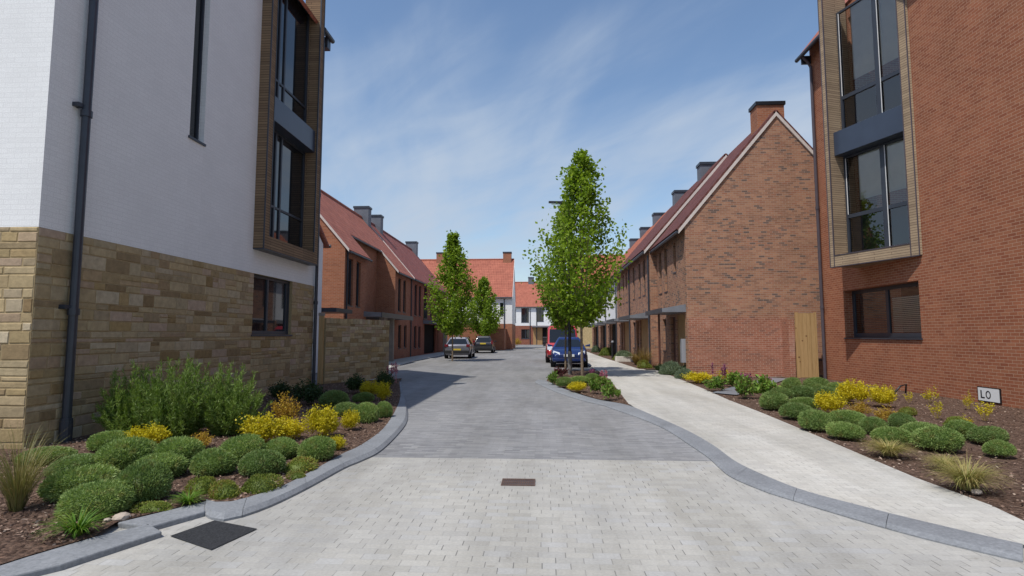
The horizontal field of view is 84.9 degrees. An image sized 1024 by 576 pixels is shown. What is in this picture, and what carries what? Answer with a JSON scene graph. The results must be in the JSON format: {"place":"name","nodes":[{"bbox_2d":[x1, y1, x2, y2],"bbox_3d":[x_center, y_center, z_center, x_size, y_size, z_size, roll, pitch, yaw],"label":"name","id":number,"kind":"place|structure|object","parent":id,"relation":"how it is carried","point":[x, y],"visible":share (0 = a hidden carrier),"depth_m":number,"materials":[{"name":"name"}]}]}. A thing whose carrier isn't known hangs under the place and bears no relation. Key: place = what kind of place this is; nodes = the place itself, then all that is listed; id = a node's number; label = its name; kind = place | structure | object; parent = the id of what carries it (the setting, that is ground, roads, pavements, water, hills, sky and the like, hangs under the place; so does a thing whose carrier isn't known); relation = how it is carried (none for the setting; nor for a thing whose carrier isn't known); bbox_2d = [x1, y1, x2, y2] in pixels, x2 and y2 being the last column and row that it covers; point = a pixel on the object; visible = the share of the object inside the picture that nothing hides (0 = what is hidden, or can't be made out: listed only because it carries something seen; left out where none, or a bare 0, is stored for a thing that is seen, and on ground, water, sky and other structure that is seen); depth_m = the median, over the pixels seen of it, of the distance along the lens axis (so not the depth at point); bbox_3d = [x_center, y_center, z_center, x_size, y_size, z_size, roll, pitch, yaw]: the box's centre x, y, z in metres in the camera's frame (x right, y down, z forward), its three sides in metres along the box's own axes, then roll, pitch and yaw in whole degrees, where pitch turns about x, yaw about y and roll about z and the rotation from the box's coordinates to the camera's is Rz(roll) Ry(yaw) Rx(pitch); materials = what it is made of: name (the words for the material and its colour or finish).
{"place":"outdoors","nodes":[
{"label":"outdoors","id":0,"kind":"place"},
{"bbox_2d":[0,411,74,511],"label":"ornamental grass","id":1,"kind":"object","parent":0,"point":[16,489],"depth_m":4.94,"materials":[{"name":"plant"}]},
{"bbox_2d":[0,378,401,563],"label":"soil bed","id":2,"kind":"object","parent":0,"point":[14,548],"visible":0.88,"depth_m":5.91,"materials":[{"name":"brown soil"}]},
{"bbox_2d":[14,445,78,464],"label":"dome shrub","id":3,"kind":"object","parent":2,"relation":"on","point":[59,451],"visible":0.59,"depth_m":6.77,"materials":[{"name":"green plant"}]},
{"bbox_2d":[43,453,98,477],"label":"dome shrub","id":4,"kind":"object","parent":2,"relation":"on","point":[80,459],"visible":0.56,"depth_m":6.21,"materials":[{"name":"green plant"}]},
{"bbox_2d":[34,501,114,537],"bbox_3d":[-3.406,1.812,4.362,0.547,0.222,0.559,2,-5,-20],"label":"strappy plant","id":5,"kind":"object","parent":2,"relation":"on","point":[80,527],"visible":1,"depth_m":4.33,"materials":[{"name":"green plant"}]},
{"bbox_2d":[35,463,120,502],"bbox_3d":[-4.161,1.852,5.407,0.724,0.313,0.652,-1,-5,17],"label":"dome shrub","id":6,"kind":"object","parent":2,"relation":"on","point":[63,481],"visible":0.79,"depth_m":5.24,"materials":[{"name":"green plant"}]},
{"bbox_2d":[52,478,136,521],"bbox_3d":[-3.629,1.832,4.897,0.593,0.312,0.541,2,-5,-25],"label":"dome shrub","id":7,"kind":"object","parent":2,"relation":"on","point":[113,495],"visible":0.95,"depth_m":4.79,"materials":[{"name":"green plant"}]},
{"bbox_2d":[85,430,130,451],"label":"dome shrub","id":8,"kind":"object","parent":2,"relation":"on","point":[94,442],"visible":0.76,"depth_m":7.46,"materials":[{"name":"green plant"}]},
{"bbox_2d":[91,435,157,470],"bbox_3d":[-4.497,1.917,6.531,0.684,0.386,0.658,4,-7,-43],"label":"dome shrub","id":9,"kind":"object","parent":2,"relation":"on","point":[122,453],"visible":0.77,"depth_m":6.36,"materials":[{"name":"green plant"}]},
{"bbox_2d":[90,359,172,431],"bbox_3d":[-5.911,1.699,8.722,1.012,1.299,1.199,0,-5,-3],"label":"rosemary bush","id":10,"kind":"object","parent":2,"relation":"on","point":[118,415],"visible":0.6,"depth_m":8.51,"materials":[{"name":"green plant"}]},
{"bbox_2d":[114,457,174,504],"bbox_3d":[-3.480,1.802,5.270,0.497,0.394,0.539,1,-5,-13],"label":"dome shrub","id":11,"kind":"object","parent":2,"relation":"on","point":[148,478],"visible":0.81,"depth_m":5.19,"materials":[{"name":"green plant"}]},
{"bbox_2d":[122,421,171,443],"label":"yellow shrub","id":12,"kind":"object","parent":2,"relation":"on","point":[159,436],"visible":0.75,"depth_m":7.71,"materials":[{"name":"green plant"}]},
{"bbox_2d":[130,500,172,513],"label":"shrub","id":13,"kind":"object","parent":2,"relation":"on","point":[154,505],"visible":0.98,"depth_m":4.98,"materials":[{"name":"green plant"}]},
{"bbox_2d":[134,452,189,476],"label":"dome shrub","id":14,"kind":"object","parent":2,"relation":"on","point":[177,463],"visible":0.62,"depth_m":6.11,"materials":[{"name":"green plant"}]},
{"bbox_2d":[130,353,222,437],"bbox_3d":[-5.143,1.659,8.572,1.298,1.355,1.264,0,-5,6],"label":"rosemary bush","id":15,"kind":"object","parent":2,"relation":"on","point":[179,412],"visible":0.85,"depth_m":8.39,"materials":[{"name":"green plant"}]},
{"bbox_2d":[152,435,205,462],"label":"dome shrub","id":16,"kind":"object","parent":2,"relation":"on","point":[187,446],"visible":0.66,"depth_m":6.61,"materials":[{"name":"green plant"}]},
{"bbox_2d":[166,484,207,504],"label":"strappy plant","id":17,"kind":"object","parent":2,"relation":"on","point":[184,498],"visible":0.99,"depth_m":5.17,"materials":[{"name":"green plant"}]},
{"bbox_2d":[182,475,216,494],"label":"shrub","id":18,"kind":"object","parent":2,"relation":"on","point":[205,481],"visible":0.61,"depth_m":5.52,"materials":[{"name":"green plant"}]},
{"bbox_2d":[189,446,237,475],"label":"dome shrub","id":19,"kind":"object","parent":2,"relation":"on","point":[211,461],"visible":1,"depth_m":6.19,"materials":[{"name":"green plant"}]},
{"bbox_2d":[208,478,240,499],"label":"shrub","id":20,"kind":"object","parent":2,"relation":"on","point":[228,489],"visible":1,"depth_m":5.37,"materials":[{"name":"green plant"}]},
{"bbox_2d":[197,360,271,435],"bbox_3d":[-4.479,1.731,8.832,1.134,1.252,1.065,-3,-6,35],"label":"rosemary bush","id":21,"kind":"object","parent":2,"relation":"on","point":[234,403],"visible":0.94,"depth_m":8.68,"materials":[{"name":"green plant"}]},
{"bbox_2d":[219,433,265,462],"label":"dome shrub","id":22,"kind":"object","parent":2,"relation":"on","point":[240,447],"visible":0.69,"depth_m":6.81,"materials":[{"name":"green plant"}]},
{"bbox_2d":[235,411,287,442],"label":"yellow shrub","id":23,"kind":"object","parent":2,"relation":"on","point":[265,428],"visible":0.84,"depth_m":7.98,"materials":[{"name":"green plant"}]},
{"bbox_2d":[240,472,283,494],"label":"shrub","id":24,"kind":"object","parent":2,"relation":"on","point":[254,483],"visible":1,"depth_m":5.59,"materials":[{"name":"green plant"}]},
{"bbox_2d":[237,448,286,476],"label":"dome shrub","id":25,"kind":"object","parent":2,"relation":"on","point":[262,461],"visible":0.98,"depth_m":6.15,"materials":[{"name":"green plant"}]},
{"bbox_2d":[264,380,295,401],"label":"dark shrub","id":26,"kind":"object","parent":2,"relation":"on","point":[278,389],"visible":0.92,"depth_m":13.08,"materials":[{"name":"green plant"}]},
{"bbox_2d":[264,436,298,456],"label":"dome shrub","id":27,"kind":"object","parent":2,"relation":"on","point":[285,446],"visible":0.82,"depth_m":7.02,"materials":[{"name":"green plant"}]},
{"bbox_2d":[270,391,302,422],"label":"orange shrub","id":28,"kind":"object","parent":2,"relation":"on","point":[287,410],"visible":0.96,"depth_m":9.83,"materials":[{"name":"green plant"}]},
{"bbox_2d":[272,415,307,439],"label":"yellow shrub","id":29,"kind":"object","parent":2,"relation":"on","point":[295,428],"visible":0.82,"depth_m":8.28,"materials":[{"name":"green plant"}]},
{"bbox_2d":[281,455,318,473],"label":"shrub","id":30,"kind":"object","parent":2,"relation":"on","point":[301,464],"visible":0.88,"depth_m":6.40,"materials":[{"name":"green plant"}]},
{"bbox_2d":[288,378,326,404],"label":"dark shrub","id":31,"kind":"object","parent":2,"relation":"on","point":[312,392],"visible":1,"depth_m":12.40,"materials":[{"name":"green plant"}]},
{"bbox_2d":[296,435,336,460],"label":"dome shrub","id":32,"kind":"object","parent":2,"relation":"on","point":[317,447],"visible":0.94,"depth_m":6.91,"materials":[{"name":"green plant"}]},
{"bbox_2d":[301,403,341,436],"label":"yellow shrub","id":33,"kind":"object","parent":2,"relation":"on","point":[323,422],"visible":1,"depth_m":8.48,"materials":[{"name":"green plant"}]},
{"bbox_2d":[318,390,349,406],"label":"dome shrub","id":34,"kind":"object","parent":2,"relation":"on","point":[334,397],"visible":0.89,"depth_m":12.10,"materials":[{"name":"green plant"}]},
{"bbox_2d":[341,407,360,429],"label":"yellow shrub","id":35,"kind":"object","parent":2,"relation":"on","point":[350,419],"visible":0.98,"depth_m":9.12,"materials":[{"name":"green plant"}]},
{"bbox_2d":[352,401,378,423],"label":"dome shrub","id":36,"kind":"object","parent":2,"relation":"on","point":[368,411],"visible":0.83,"depth_m":9.90,"materials":[{"name":"green plant"}]},
{"bbox_2d":[312,225,351,372],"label":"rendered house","id":37,"kind":"structure","parent":0,"point":[323,242],"depth_m":24.42,"materials":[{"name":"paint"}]},
{"bbox_2d":[389,352,443,367],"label":"pavement","id":38,"kind":"structure","parent":0,"point":[400,361],"depth_m":37.87,"materials":[{"name":"grey concrete"}]},
{"bbox_2d":[311,345,657,381],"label":"road","id":39,"kind":"structure","parent":0,"point":[519,365],"depth_m":27.91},
{"bbox_2d":[423,230,478,360],"bbox_3d":[-3.761,0.418,35.029,3.488,8.253,4.375,0,-5,3],"label":"street tree","id":40,"kind":"object","parent":39,"relation":"on","point":[457,319],"visible":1,"depth_m":34.50,"materials":[{"name":"green plant"}]},
{"bbox_2d":[444,337,475,357],"bbox_3d":[-3.711,4.255,40.127,2.180,1.460,4.040,0,-5,1],"label":"parked car","id":41,"kind":"object","parent":39,"relation":"on","point":[463,346],"visible":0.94,"depth_m":38.33,"materials":[{"name":"silver metal"}]},
{"bbox_2d":[462,276,505,335],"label":"street tree","id":42,"kind":"object","parent":39,"relation":"on","point":[488,323],"visible":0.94,"depth_m":58.02,"materials":[{"name":"green plant"}]},
{"bbox_2d":[473,336,495,352],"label":"parked car","id":43,"kind":"object","parent":39,"relation":"on","point":[485,343],"visible":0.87,"depth_m":49.76,"materials":[{"name":"black paint"}]},
{"bbox_2d":[543,326,576,362],"bbox_3d":[3.067,3.423,34.421,2.320,2.160,4.895,0,-5,3],"label":"parked van","id":44,"kind":"object","parent":39,"relation":"on","point":[553,335],"visible":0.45,"depth_m":33.25,"materials":[{"name":"red paint"}]},
{"bbox_2d":[548,337,589,366],"bbox_3d":[2.997,3.344,29.548,2.160,1.500,3.915,0,-5,5],"label":"parked car","id":45,"kind":"object","parent":39,"relation":"on","point":[557,351],"visible":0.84,"depth_m":28.05,"materials":[{"name":"blue paint"}]},
{"bbox_2d":[0,457,1023,575],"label":"forecourt","id":46,"kind":"structure","parent":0,"point":[382,516],"depth_m":4.53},
{"bbox_2d":[171,520,256,549],"bbox_3d":[-2.405,1.977,4.503,0.574,0.001,0.472,-2,-5,24],"label":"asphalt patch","id":47,"kind":"object","parent":46,"relation":"on","point":[211,535],"visible":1,"depth_m":4.51,"materials":[{"name":"black asphalt"}]},
{"bbox_2d":[501,478,534,485],"bbox_3d":[0.070,2.112,6.095,0.365,0.010,0.265,0,-5,3],"label":"drain grate","id":48,"kind":"object","parent":46,"relation":"on","point":[515,482],"visible":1,"depth_m":6.08,"materials":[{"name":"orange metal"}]},
{"bbox_2d":[315,381,716,460],"bbox_3d":[0.715,2.719,13.211,18.000,0.001,11.983,0,-5,3],"label":"paved crossing","id":49,"kind":"object","parent":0,"point":[506,420],"visible":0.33,"depth_m":9.64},
{"bbox_2d":[515,277,565,344],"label":"house","id":50,"kind":"structure","parent":0,"point":[532,325],"depth_m":94.92,"materials":[{"name":"red brick"}]},
{"bbox_2d":[303,0,818,281],"label":"sky","id":51,"kind":"structure","parent":0,"point":[464,117],"materials":[{"name":"blue"}]},
{"bbox_2d":[547,370,629,405],"bbox_3d":[2.316,3.187,19.043,2.292,0.001,13.099,0,-5,3],"label":"soil bed","id":52,"kind":"object","parent":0,"point":[598,393],"visible":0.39,"depth_m":15.46,"materials":[{"name":"brown soil"}]},
{"bbox_2d":[549,201,571,374],"bbox_3d":[1.962,-0.035,22.797,0.906,7.100,0.239,0,-5,3],"label":"street lamp","id":53,"kind":"object","parent":52,"relation":"on","point":[569,334],"visible":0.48,"depth_m":22.55,"materials":[{"name":"grey metal"}]},
{"bbox_2d":[521,204,605,370],"bbox_3d":[2.304,-0.144,24.833,3.802,7.660,3.658,0,-5,3],"label":"street tree","id":54,"kind":"object","parent":52,"relation":"on","point":[553,316],"visible":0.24,"depth_m":24.39,"materials":[{"name":"green plant"}]},
{"bbox_2d":[522,148,632,375],"bbox_3d":[2.563,-1.047,21.810,4.381,8.952,4.293,0,-5,3],"label":"street tree","id":55,"kind":"object","parent":52,"relation":"on","point":[578,182],"visible":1,"depth_m":21.48,"materials":[{"name":"green plant"}]},
{"bbox_2d":[587,352,1023,544],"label":"pavement","id":56,"kind":"structure","parent":0,"point":[774,448],"depth_m":7.17,"materials":[{"name":"grey concrete"}]},
{"bbox_2d":[669,374,1023,520],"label":"soil bed","id":57,"kind":"object","parent":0,"point":[994,499],"visible":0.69,"depth_m":8.04,"materials":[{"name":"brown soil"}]},
{"bbox_2d":[734,374,757,397],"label":"leafy plant","id":58,"kind":"object","parent":57,"relation":"on","point":[745,386],"visible":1,"depth_m":13.86,"materials":[{"name":"green plant"}]},
{"bbox_2d":[754,374,781,395],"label":"leafy plant","id":59,"kind":"object","parent":57,"relation":"on","point":[765,385],"visible":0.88,"depth_m":13.88,"materials":[{"name":"green plant"}]},
{"bbox_2d":[758,390,788,408],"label":"dome shrub","id":60,"kind":"object","parent":57,"relation":"on","point":[770,399],"visible":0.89,"depth_m":11.73,"materials":[{"name":"green plant"}]},
{"bbox_2d":[778,402,812,418],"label":"dome shrub","id":61,"kind":"object","parent":57,"relation":"on","point":[792,409],"visible":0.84,"depth_m":10.43,"materials":[{"name":"green plant"}]},
{"bbox_2d":[797,408,831,430],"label":"dome shrub","id":62,"kind":"object","parent":57,"relation":"on","point":[815,419],"visible":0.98,"depth_m":9.14,"materials":[{"name":"green plant"}]},
{"bbox_2d":[813,389,847,412],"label":"yellow shrub","id":63,"kind":"object","parent":57,"relation":"on","point":[828,402],"visible":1,"depth_m":11.07,"materials":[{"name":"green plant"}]},
{"bbox_2d":[825,421,866,439],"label":"dome shrub","id":64,"kind":"object","parent":57,"relation":"on","point":[838,429],"visible":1,"depth_m":8.39,"materials":[{"name":"green plant"}]},
{"bbox_2d":[827,409,866,424],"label":"dome shrub","id":65,"kind":"object","parent":57,"relation":"on","point":[850,416],"visible":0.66,"depth_m":9.61,"materials":[{"name":"green plant"}]},
{"bbox_2d":[834,377,870,401],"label":"yellow shrub","id":66,"kind":"object","parent":57,"relation":"on","point":[851,391],"visible":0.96,"depth_m":12.62,"materials":[{"name":"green plant"}]},
{"bbox_2d":[857,416,888,431],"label":"dome shrub","id":67,"kind":"object","parent":57,"relation":"on","point":[870,423],"visible":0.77,"depth_m":8.91,"materials":[{"name":"green plant"}]},
{"bbox_2d":[866,383,897,404],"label":"yellow shrub","id":68,"kind":"object","parent":57,"relation":"on","point":[882,395],"visible":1,"depth_m":12.17,"materials":[{"name":"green plant"}]},
{"bbox_2d":[856,435,921,455],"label":"ornamental grass","id":69,"kind":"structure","parent":57,"relation":"on","point":[888,449],"depth_m":7.22,"materials":[{"name":"plant"}]},
{"bbox_2d":[869,426,912,444],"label":"dome shrub","id":70,"kind":"object","parent":57,"relation":"on","point":[900,435],"visible":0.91,"depth_m":7.97,"materials":[{"name":"green plant"}]},
{"bbox_2d":[887,412,917,426],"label":"dome shrub","id":71,"kind":"object","parent":57,"relation":"on","point":[896,419],"visible":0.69,"depth_m":9.14,"materials":[{"name":"green plant"}]},
{"bbox_2d":[910,425,965,451],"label":"dome shrub","id":72,"kind":"object","parent":57,"relation":"on","point":[936,437],"visible":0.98,"depth_m":7.53,"materials":[{"name":"green plant"}]},
{"bbox_2d":[943,419,977,438],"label":"dome shrub","id":73,"kind":"object","parent":57,"relation":"on","point":[961,426],"visible":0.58,"depth_m":8.48,"materials":[{"name":"green plant"}]},
{"bbox_2d":[965,425,1009,442],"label":"dome shrub","id":74,"kind":"object","parent":57,"relation":"on","point":[982,434],"visible":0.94,"depth_m":7.98,"materials":[{"name":"green plant"}]},
{"bbox_2d":[982,439,1017,456],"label":"dome shrub","id":75,"kind":"object","parent":57,"relation":"on","point":[999,447],"visible":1,"depth_m":7.18,"materials":[{"name":"green plant"}]},
{"bbox_2d":[921,452,971,468],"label":"ornamental grass","id":76,"kind":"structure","parent":0,"point":[938,458],"depth_m":6.56,"materials":[{"name":"plant"}]},
{"bbox_2d":[924,452,1020,493],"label":"ornamental grass","id":77,"kind":"object","parent":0,"point":[965,478],"depth_m":5.61,"materials":[{"name":"plant"}]},
{"label":"ground","id":78,"kind":"structure","parent":0,"visible":0},
{"bbox_2d":[0,501,205,575],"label":"kerb","id":79,"kind":"structure","parent":78,"relation":"on","point":[140,530],"depth_m":4.17,"materials":[{"name":"concrete"}]},
{"bbox_2d":[0,0,334,448],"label":"apartment building","id":80,"kind":"structure","parent":78,"relation":"on","point":[160,178],"depth_m":10.23,"materials":[{"name":"white paint"}]},
{"bbox_2d":[188,0,205,146],"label":"window","id":81,"kind":"structure","parent":80,"relation":"in","point":[200,4],"depth_m":11.83,"materials":[{"name":"black glass"}]},
{"bbox_2d":[251,274,291,335],"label":"window","id":82,"kind":"structure","parent":80,"relation":"in","point":[270,315],"depth_m":14.91,"materials":[{"name":"black glass"}]},
{"bbox_2d":[270,129,304,247],"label":"window","id":83,"kind":"structure","parent":80,"relation":"in","point":[288,174],"depth_m":15.97,"materials":[{"name":"black glass"}]},
{"bbox_2d":[275,0,309,122],"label":"window","id":84,"kind":"structure","parent":80,"relation":"in","point":[293,19],"depth_m":16.39,"materials":[{"name":"black glass"}]},
{"bbox_2d":[205,382,407,521],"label":"kerb","id":85,"kind":"structure","parent":78,"relation":"on","point":[392,429],"depth_m":6.10,"materials":[{"name":"concrete"}]},
{"bbox_2d":[317,313,324,384],"bbox_3d":[-6.126,1.955,17.951,0.180,2.320,0.100,0,-5,3],"label":"gate post","id":86,"kind":"object","parent":78,"relation":"on","point":[320,348],"visible":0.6,"depth_m":17.92,"materials":[{"name":"concrete"}]},
{"bbox_2d":[323,318,389,383],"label":"garden wall","id":87,"kind":"structure","parent":78,"relation":"on","point":[357,346],"depth_m":19.34,"materials":[{"name":"stone"}]},
{"bbox_2d":[320,190,415,360],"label":"terrace house","id":88,"kind":"structure","parent":78,"relation":"on","point":[366,275],"depth_m":33.98,"materials":[{"name":"red brick"}]},
{"bbox_2d":[371,215,447,356],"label":"terrace house","id":89,"kind":"structure","parent":78,"relation":"on","point":[427,337],"depth_m":46.44,"materials":[{"name":"red brick"}]},
{"bbox_2d":[424,325,433,353],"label":"garage door","id":90,"kind":"structure","parent":89,"relation":"in","point":[428,329],"depth_m":48.92,"materials":[{"name":"black"}]},
{"bbox_2d":[420,252,515,348],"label":"house","id":91,"kind":"structure","parent":78,"relation":"on","point":[499,274],"depth_m":66.71,"materials":[{"name":"orange brick"}]},
{"bbox_2d":[455,328,505,349],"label":"garden wall","id":92,"kind":"structure","parent":78,"relation":"on","point":[499,338],"depth_m":60.39,"materials":[{"name":"red brick"}]},
{"bbox_2d":[571,254,623,347],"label":"house","id":93,"kind":"structure","parent":78,"relation":"on","point":[587,335],"depth_m":69.41,"materials":[{"name":"yellow stone"}]},
{"bbox_2d":[590,227,650,349],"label":"terrace house","id":94,"kind":"structure","parent":78,"relation":"on","point":[603,327],"depth_m":49.31,"materials":[{"name":"brick"}]},
{"bbox_2d":[597,209,668,355],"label":"terrace house","id":95,"kind":"structure","parent":78,"relation":"on","point":[612,327],"depth_m":43.17,"materials":[{"name":"brick"}]},
{"bbox_2d":[606,190,687,352],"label":"terrace house","id":96,"kind":"structure","parent":78,"relation":"on","point":[624,331],"depth_m":36.74,"materials":[{"name":"brick"}]},
{"bbox_2d":[618,153,727,366],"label":"terrace house","id":97,"kind":"structure","parent":78,"relation":"on","point":[643,293],"depth_m":29.00,"materials":[{"name":"brick"}]},
{"bbox_2d":[645,101,822,376],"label":"terrace house","id":98,"kind":"structure","parent":78,"relation":"on","point":[737,238],"depth_m":22.24,"materials":[{"name":"brick"}]},
{"bbox_2d":[688,318,795,376],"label":"garden wall","id":99,"kind":"structure","parent":78,"relation":"on","point":[759,346],"depth_m":21.77,"materials":[{"name":"brick"}]},
{"bbox_2d":[535,379,1022,562],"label":"kerb","id":100,"kind":"structure","parent":78,"relation":"on","point":[924,530],"depth_m":5.23,"materials":[{"name":"concrete"}]},
{"bbox_2d":[794,312,818,377],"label":"timber gate","id":101,"kind":"structure","parent":78,"relation":"on","point":[807,363],"depth_m":20.96,"materials":[{"name":"brown wood"}]},
{"bbox_2d":[795,0,1023,408],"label":"apartment building","id":102,"kind":"structure","parent":78,"relation":"on","point":[917,111],"depth_m":15.19,"materials":[{"name":"red brick"}]},
{"bbox_2d":[836,0,900,128],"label":"window","id":103,"kind":"structure","parent":102,"relation":"in","point":[873,22],"depth_m":17.49,"materials":[{"name":"black glass"}]},
{"bbox_2d":[843,136,909,252],"bbox_3d":[11.259,-2.740,16.962,0.214,3.250,2.505,1,-5,-16],"label":"window","id":104,"kind":"structure","parent":102,"relation":"in","point":[881,167],"depth_m":17.08,"materials":[{"name":"black glass"}]},
{"bbox_2d":[844,282,922,339],"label":"window","id":105,"kind":"structure","parent":102,"relation":"in","point":[889,335],"depth_m":17.18,"materials":[{"name":"black metal"}]},
{"bbox_2d":[977,386,1001,403],"bbox_3d":[10.991,2.462,12.902,0.034,0.340,0.660,0,-5,3],"label":"street sign","id":106,"kind":"object","parent":102,"relation":"attached to","point":[989,394],"visible":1,"depth_m":12.87,"materials":[{"name":"white metal"}]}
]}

